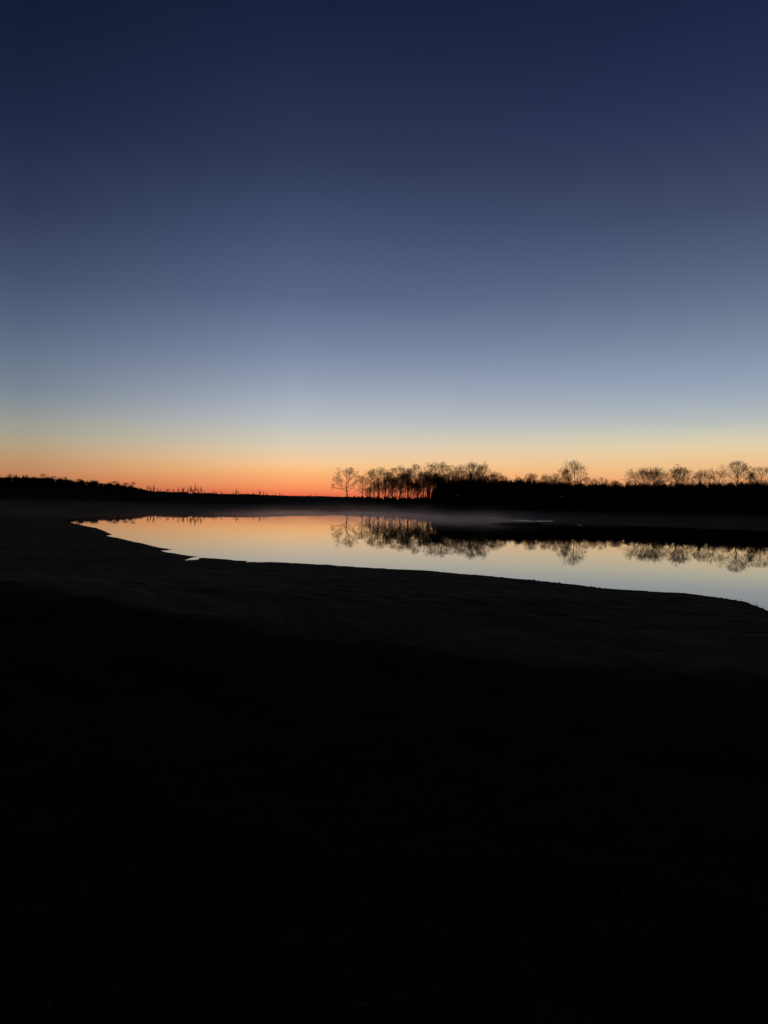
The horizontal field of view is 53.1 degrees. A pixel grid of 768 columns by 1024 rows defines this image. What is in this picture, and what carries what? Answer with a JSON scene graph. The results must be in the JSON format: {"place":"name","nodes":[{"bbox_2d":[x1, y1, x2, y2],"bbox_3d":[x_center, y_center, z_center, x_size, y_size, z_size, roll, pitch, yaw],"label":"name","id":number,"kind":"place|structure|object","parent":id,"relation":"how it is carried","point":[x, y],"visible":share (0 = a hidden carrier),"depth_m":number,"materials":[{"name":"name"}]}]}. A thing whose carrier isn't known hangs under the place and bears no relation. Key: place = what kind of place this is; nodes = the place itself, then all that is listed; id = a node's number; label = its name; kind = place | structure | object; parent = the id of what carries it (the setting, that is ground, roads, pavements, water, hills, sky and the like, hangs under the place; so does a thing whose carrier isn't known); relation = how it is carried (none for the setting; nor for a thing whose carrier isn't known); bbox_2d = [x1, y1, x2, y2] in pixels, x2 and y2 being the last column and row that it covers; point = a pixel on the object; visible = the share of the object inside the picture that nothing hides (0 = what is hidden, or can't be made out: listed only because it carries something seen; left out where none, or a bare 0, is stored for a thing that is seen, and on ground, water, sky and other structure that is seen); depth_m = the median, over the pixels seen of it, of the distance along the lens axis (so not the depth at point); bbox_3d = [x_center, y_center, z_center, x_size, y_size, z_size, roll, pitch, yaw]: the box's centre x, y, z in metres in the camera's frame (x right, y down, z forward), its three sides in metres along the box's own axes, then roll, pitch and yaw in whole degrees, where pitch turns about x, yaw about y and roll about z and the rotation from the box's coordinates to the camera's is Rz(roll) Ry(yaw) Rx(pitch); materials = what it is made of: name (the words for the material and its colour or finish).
{"place":"outdoors","nodes":[
{"label":"outdoors","id":0,"kind":"place"},
{"bbox_2d":[0,482,767,1023],"bbox_3d":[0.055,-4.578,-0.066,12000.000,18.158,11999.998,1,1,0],"label":"ground","id":1,"kind":"structure","parent":0,"point":[50,556],"depth_m":6.87,"materials":[{"name":"black soil"}]},
{"bbox_2d":[0,473,147,493],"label":"hillside brush","id":2,"kind":"object","parent":1,"relation":"on","point":[42,482],"visible":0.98,"depth_m":531.20,"materials":[{"name":"black plant"}]},
{"bbox_2d":[138,489,391,499],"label":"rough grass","id":3,"kind":"structure","parent":1,"relation":"on","point":[241,494],"depth_m":398.79,"materials":[{"name":"black plant"}]},
{"bbox_2d":[330,466,361,500],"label":"oak tree","id":4,"kind":"object","parent":1,"relation":"on","point":[342,480],"visible":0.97,"depth_m":371.83,"materials":[{"name":"black plant"}]},
{"bbox_2d":[354,476,368,500],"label":"bare tree","id":5,"kind":"object","parent":1,"relation":"on","point":[360,482],"visible":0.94,"depth_m":365.58,"materials":[{"name":"black plant"}]},
{"bbox_2d":[358,470,376,500],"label":"bare tree","id":6,"kind":"object","parent":1,"relation":"on","point":[370,479],"visible":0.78,"depth_m":361.40,"materials":[{"name":"brown plant"}]},
{"bbox_2d":[363,487,376,501],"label":"bare tree","id":7,"kind":"object","parent":1,"relation":"on","point":[369,489],"visible":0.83,"depth_m":352.75,"materials":[{"name":"black plant"}]},
{"bbox_2d":[366,482,380,500],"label":"bare tree","id":8,"kind":"object","parent":1,"relation":"on","point":[374,491],"visible":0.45,"depth_m":356.62,"materials":[{"name":"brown wood"}]},
{"bbox_2d":[369,483,379,504],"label":"bare tree","id":9,"kind":"object","parent":1,"relation":"on","point":[374,484],"visible":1,"depth_m":324.31,"materials":[{"name":"black plant"}]},
{"bbox_2d":[364,467,385,500],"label":"bare tree","id":10,"kind":"object","parent":1,"relation":"on","point":[380,472],"visible":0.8,"depth_m":357.84,"materials":[{"name":"brown plant"}]},
{"bbox_2d":[374,478,383,503],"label":"bare tree","id":11,"kind":"object","parent":1,"relation":"on","point":[377,483],"visible":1,"depth_m":324.37,"materials":[{"name":"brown wood"}]},
{"bbox_2d":[373,483,385,503],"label":"bare tree","id":12,"kind":"object","parent":1,"relation":"on","point":[380,492],"visible":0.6,"depth_m":331.16,"materials":[{"name":"black plant"}]},
{"bbox_2d":[381,478,386,501],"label":"bare tree","id":13,"kind":"object","parent":1,"relation":"on","point":[384,486],"visible":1,"depth_m":323.06,"materials":[{"name":"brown wood"}]},
{"bbox_2d":[377,472,395,499],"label":"bare tree","id":14,"kind":"object","parent":1,"relation":"on","point":[384,474],"visible":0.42,"depth_m":351.81,"materials":[{"name":"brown wood"}]},
{"bbox_2d":[384,478,392,502],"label":"bare tree","id":15,"kind":"object","parent":1,"relation":"on","point":[389,485],"visible":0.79,"depth_m":328.60,"materials":[{"name":"black plant"}]},
{"bbox_2d":[385,473,395,501],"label":"bare tree","id":16,"kind":"object","parent":1,"relation":"on","point":[390,480],"visible":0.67,"depth_m":330.39,"materials":[{"name":"black plant"}]},
{"bbox_2d":[381,468,400,500],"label":"bare tree","id":17,"kind":"object","parent":1,"relation":"on","point":[392,477],"visible":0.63,"depth_m":344.34,"materials":[{"name":"brown plant"}]},
{"bbox_2d":[387,478,395,504],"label":"bare tree","id":18,"kind":"object","parent":1,"relation":"on","point":[393,482],"visible":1,"depth_m":312.59,"materials":[{"name":"black plant"}]},
{"bbox_2d":[396,473,402,496],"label":"bare tree","id":19,"kind":"object","parent":1,"relation":"on","point":[399,482],"visible":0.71,"depth_m":321.48,"materials":[{"name":"black plant"}]},
{"bbox_2d":[399,473,405,502],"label":"bare tree","id":20,"kind":"object","parent":1,"relation":"on","point":[402,485],"visible":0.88,"depth_m":314.50,"materials":[{"name":"black plant"}]},
{"bbox_2d":[399,474,409,502],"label":"bare tree","id":21,"kind":"object","parent":1,"relation":"on","point":[408,477],"visible":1,"depth_m":311.65,"materials":[{"name":"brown wood"}]},
{"bbox_2d":[395,465,414,498],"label":"bare tree","id":22,"kind":"object","parent":1,"relation":"on","point":[399,468],"visible":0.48,"depth_m":339.87,"materials":[{"name":"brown wood"}]},
{"bbox_2d":[402,472,412,501],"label":"bare tree","id":23,"kind":"object","parent":1,"relation":"on","point":[408,485],"visible":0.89,"depth_m":314.83,"materials":[{"name":"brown wood"}]},
{"bbox_2d":[401,468,418,498],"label":"bare tree","id":24,"kind":"object","parent":1,"relation":"on","point":[406,479],"visible":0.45,"depth_m":332.80,"materials":[{"name":"black plant"}]},
{"bbox_2d":[405,463,423,499],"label":"bare tree","id":25,"kind":"object","parent":1,"relation":"on","point":[413,471],"visible":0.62,"depth_m":324.27,"materials":[{"name":"black plant"}]},
{"bbox_2d":[414,482,426,497],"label":"bare tree","id":26,"kind":"object","parent":1,"relation":"on","point":[419,483],"visible":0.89,"depth_m":302.74,"materials":[{"name":"black plant"}]},
{"bbox_2d":[414,473,427,501],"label":"bare tree","id":27,"kind":"object","parent":1,"relation":"on","point":[420,477],"visible":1,"depth_m":300.05,"materials":[{"name":"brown wood"}]},
{"bbox_2d":[423,475,429,496],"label":"bare tree","id":28,"kind":"object","parent":1,"relation":"on","point":[427,484],"visible":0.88,"depth_m":303.26,"materials":[{"name":"black plant"}]},
{"bbox_2d":[422,461,439,497],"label":"bare tree","id":29,"kind":"object","parent":1,"relation":"on","point":[433,466],"visible":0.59,"depth_m":317.33,"materials":[{"name":"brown wood"}]},
{"bbox_2d":[428,472,438,493],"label":"bare tree","id":30,"kind":"object","parent":1,"relation":"on","point":[434,479],"visible":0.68,"depth_m":309.69,"materials":[{"name":"black plant"}]},
{"bbox_2d":[433,462,447,489],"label":"bare tree","id":31,"kind":"object","parent":1,"relation":"on","point":[441,469],"visible":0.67,"depth_m":311.64,"materials":[{"name":"brown plant"}]},
{"bbox_2d":[434,473,449,501],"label":"bare tree","id":32,"kind":"object","parent":1,"relation":"on","point":[439,481],"visible":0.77,"depth_m":279.46,"materials":[{"name":"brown wood"}]},
{"bbox_2d":[438,465,456,481],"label":"bare tree","id":33,"kind":"object","parent":1,"relation":"on","point":[447,471],"visible":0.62,"depth_m":305.98,"materials":[{"name":"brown wood"}]},
{"bbox_2d":[442,473,453,501],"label":"bare tree","id":34,"kind":"object","parent":1,"relation":"on","point":[448,476],"visible":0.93,"depth_m":273.59,"materials":[{"name":"black plant"}]},
{"bbox_2d":[449,476,459,488],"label":"bare tree","id":35,"kind":"object","parent":1,"relation":"on","point":[456,480],"visible":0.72,"depth_m":281.67,"materials":[{"name":"black plant"}]},
{"bbox_2d":[450,464,466,479],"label":"bare tree","id":36,"kind":"object","parent":1,"relation":"on","point":[458,471],"visible":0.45,"depth_m":298.76,"materials":[{"name":"brown plant"}]},
{"bbox_2d":[455,471,464,500],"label":"bare tree","id":37,"kind":"object","parent":1,"relation":"on","point":[463,477],"visible":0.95,"depth_m":267.92,"materials":[{"name":"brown wood"}]},
{"bbox_2d":[462,471,470,497],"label":"bare tree","id":38,"kind":"object","parent":1,"relation":"on","point":[466,481],"visible":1,"depth_m":266.07,"materials":[{"name":"black plant"}]},
{"bbox_2d":[463,470,478,485],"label":"bare tree","id":39,"kind":"object","parent":1,"relation":"on","point":[471,478],"visible":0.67,"depth_m":278.98,"materials":[{"name":"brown wood"}]},
{"bbox_2d":[461,462,485,480],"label":"oak tree","id":40,"kind":"object","parent":1,"relation":"on","point":[473,465],"visible":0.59,"depth_m":291.85,"materials":[{"name":"black plant"}]},
{"bbox_2d":[468,471,480,488],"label":"bare tree","id":41,"kind":"object","parent":1,"relation":"on","point":[474,481],"visible":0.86,"depth_m":276.18,"materials":[{"name":"black plant"}]},
{"bbox_2d":[473,461,492,482],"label":"oak tree","id":42,"kind":"object","parent":1,"relation":"on","point":[480,469],"visible":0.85,"depth_m":289.17,"materials":[{"name":"black plant"}]},
{"bbox_2d":[486,471,501,481],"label":"bare tree","id":43,"kind":"object","parent":1,"relation":"on","point":[492,475],"visible":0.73,"depth_m":284.85,"materials":[{"name":"brown plant"}]},
{"bbox_2d":[497,475,507,485],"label":"bare tree","id":44,"kind":"object","parent":1,"relation":"on","point":[502,478],"visible":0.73,"depth_m":283.24,"materials":[{"name":"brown wood"}]},
{"bbox_2d":[513,479,524,493],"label":"bare tree","id":45,"kind":"object","parent":1,"relation":"on","point":[519,484],"visible":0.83,"depth_m":255.36,"materials":[{"name":"black plant"}]},
{"bbox_2d":[526,481,536,494],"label":"bare tree","id":46,"kind":"object","parent":1,"relation":"on","point":[532,482],"visible":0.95,"depth_m":249.51,"materials":[{"name":"black plant"}]},
{"bbox_2d":[538,474,550,483],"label":"bare tree","id":47,"kind":"object","parent":1,"relation":"on","point":[543,479],"visible":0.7,"depth_m":268.43,"materials":[{"name":"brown wood"}]},
{"bbox_2d":[549,473,561,486],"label":"bare tree","id":48,"kind":"object","parent":1,"relation":"on","point":[551,481],"visible":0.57,"depth_m":264.43,"materials":[{"name":"black plant"}]},
{"bbox_2d":[353,473,767,506],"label":"thicket","id":49,"kind":"object","parent":1,"relation":"on","point":[481,491],"visible":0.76,"depth_m":243.28,"materials":[{"name":"black plant"}]},
{"bbox_2d":[556,481,565,500],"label":"bare tree","id":50,"kind":"object","parent":1,"relation":"on","point":[562,489],"visible":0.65,"depth_m":245.32,"materials":[{"name":"black plant"}]},
{"bbox_2d":[555,464,573,485],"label":"bare tree","id":51,"kind":"object","parent":1,"relation":"on","point":[565,473],"visible":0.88,"depth_m":258.47,"materials":[{"name":"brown wood"}]},
{"bbox_2d":[556,476,574,500],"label":"bare tree","id":52,"kind":"object","parent":1,"relation":"on","point":[566,485],"visible":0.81,"depth_m":239.60,"materials":[{"name":"black plant"}]},
{"bbox_2d":[566,482,574,503],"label":"bare tree","id":53,"kind":"object","parent":1,"relation":"on","point":[570,486],"visible":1,"depth_m":230.25,"materials":[{"name":"black plant"}]},
{"bbox_2d":[558,460,589,486],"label":"oak tree","id":54,"kind":"object","parent":1,"relation":"on","point":[577,469],"visible":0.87,"depth_m":255.62,"materials":[{"name":"plant"}]},
{"bbox_2d":[590,483,603,501],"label":"bare tree","id":55,"kind":"object","parent":1,"relation":"on","point":[595,485],"visible":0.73,"depth_m":234.10,"materials":[{"name":"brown wood"}]},
{"bbox_2d":[597,478,608,487],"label":"bare tree","id":56,"kind":"object","parent":1,"relation":"on","point":[602,481],"visible":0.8,"depth_m":247.72,"materials":[{"name":"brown wood"}]},
{"bbox_2d":[605,482,619,501],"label":"bare tree","id":57,"kind":"object","parent":1,"relation":"on","point":[613,485],"visible":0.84,"depth_m":234.46,"materials":[{"name":"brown wood"}]},
{"bbox_2d":[612,481,629,508],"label":"bare tree","id":58,"kind":"object","parent":1,"relation":"on","point":[620,486],"visible":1,"depth_m":220.20,"materials":[{"name":"black plant"}]},
{"bbox_2d":[621,484,632,497],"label":"bare tree","id":59,"kind":"object","parent":1,"relation":"on","point":[627,487],"visible":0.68,"depth_m":229.69,"materials":[{"name":"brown wood"}]},
{"bbox_2d":[620,467,669,489],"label":"oak tree","id":60,"kind":"object","parent":1,"relation":"on","point":[643,473],"visible":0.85,"depth_m":235.21,"materials":[{"name":"plant"}]},
{"bbox_2d":[639,467,670,487],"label":"oak tree","id":61,"kind":"object","parent":1,"relation":"on","point":[655,473],"visible":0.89,"depth_m":233.54,"materials":[{"name":"plant"}]},
{"bbox_2d":[649,481,660,509],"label":"bare tree","id":62,"kind":"object","parent":1,"relation":"on","point":[655,490],"visible":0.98,"depth_m":209.74,"materials":[{"name":"black plant"}]},
{"bbox_2d":[661,463,691,488],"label":"oak tree","id":63,"kind":"object","parent":1,"relation":"on","point":[675,477],"visible":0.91,"depth_m":229.34,"materials":[{"name":"brown plant"}]},
{"bbox_2d":[672,466,697,491],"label":"bare tree","id":64,"kind":"object","parent":1,"relation":"on","point":[683,477],"visible":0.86,"depth_m":227.64,"materials":[{"name":"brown wood"}]},
{"bbox_2d":[691,470,713,486],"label":"oak tree","id":65,"kind":"object","parent":1,"relation":"on","point":[697,477],"visible":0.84,"depth_m":223.65,"materials":[{"name":"brown plant"}]},
{"bbox_2d":[699,467,731,490],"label":"oak tree","id":66,"kind":"object","parent":1,"relation":"on","point":[709,473],"visible":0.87,"depth_m":220.76,"materials":[{"name":"brown plant"}]},
{"bbox_2d":[720,483,733,509],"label":"bare tree","id":67,"kind":"object","parent":1,"relation":"on","point":[726,492],"visible":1,"depth_m":201.09,"materials":[{"name":"black plant"}]},
{"bbox_2d":[724,480,738,500],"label":"bare tree","id":68,"kind":"object","parent":1,"relation":"on","point":[731,488],"visible":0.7,"depth_m":207.61,"materials":[{"name":"black plant"}]},
{"bbox_2d":[717,460,757,490],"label":"oak tree","id":69,"kind":"object","parent":1,"relation":"on","point":[732,464],"visible":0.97,"depth_m":215.16,"materials":[{"name":"brown plant"}]},
{"bbox_2d":[744,470,754,489],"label":"bare tree","id":70,"kind":"object","parent":1,"relation":"on","point":[749,478],"visible":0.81,"depth_m":212.88,"materials":[{"name":"black plant"}]},
{"bbox_2d":[747,482,758,510],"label":"bare tree","id":71,"kind":"object","parent":1,"relation":"on","point":[753,491],"visible":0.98,"depth_m":196.34,"materials":[{"name":"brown wood"}]},
{"bbox_2d":[743,466,767,500],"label":"oak tree","id":72,"kind":"object","parent":1,"relation":"on","point":[757,474],"visible":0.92,"depth_m":211.13,"materials":[{"name":"brown plant"}]},
{"bbox_2d":[755,479,766,500],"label":"bare tree","id":73,"kind":"object","parent":1,"relation":"on","point":[761,485],"visible":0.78,"depth_m":210.44,"materials":[{"name":"black plant"}]},
{"bbox_2d":[759,481,767,505],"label":"bare tree","id":74,"kind":"object","parent":1,"relation":"on","point":[765,485],"visible":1,"depth_m":202.22,"materials":[{"name":"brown wood"}]},
{"bbox_2d":[0,0,767,498],"label":"sky","id":75,"kind":"structure","parent":0,"point":[271,247],"materials":[{"name":"blue"}]},
{"bbox_2d":[63,511,767,610],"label":"pond water","id":76,"kind":"structure","parent":0,"point":[727,564],"depth_m":55.70,"materials":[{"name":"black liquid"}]},
{"bbox_2d":[101,530,767,623],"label":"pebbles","id":77,"kind":"object","parent":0,"point":[555,583],"visible":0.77,"depth_m":28.95,"materials":[{"name":"black stone"}]}
]}

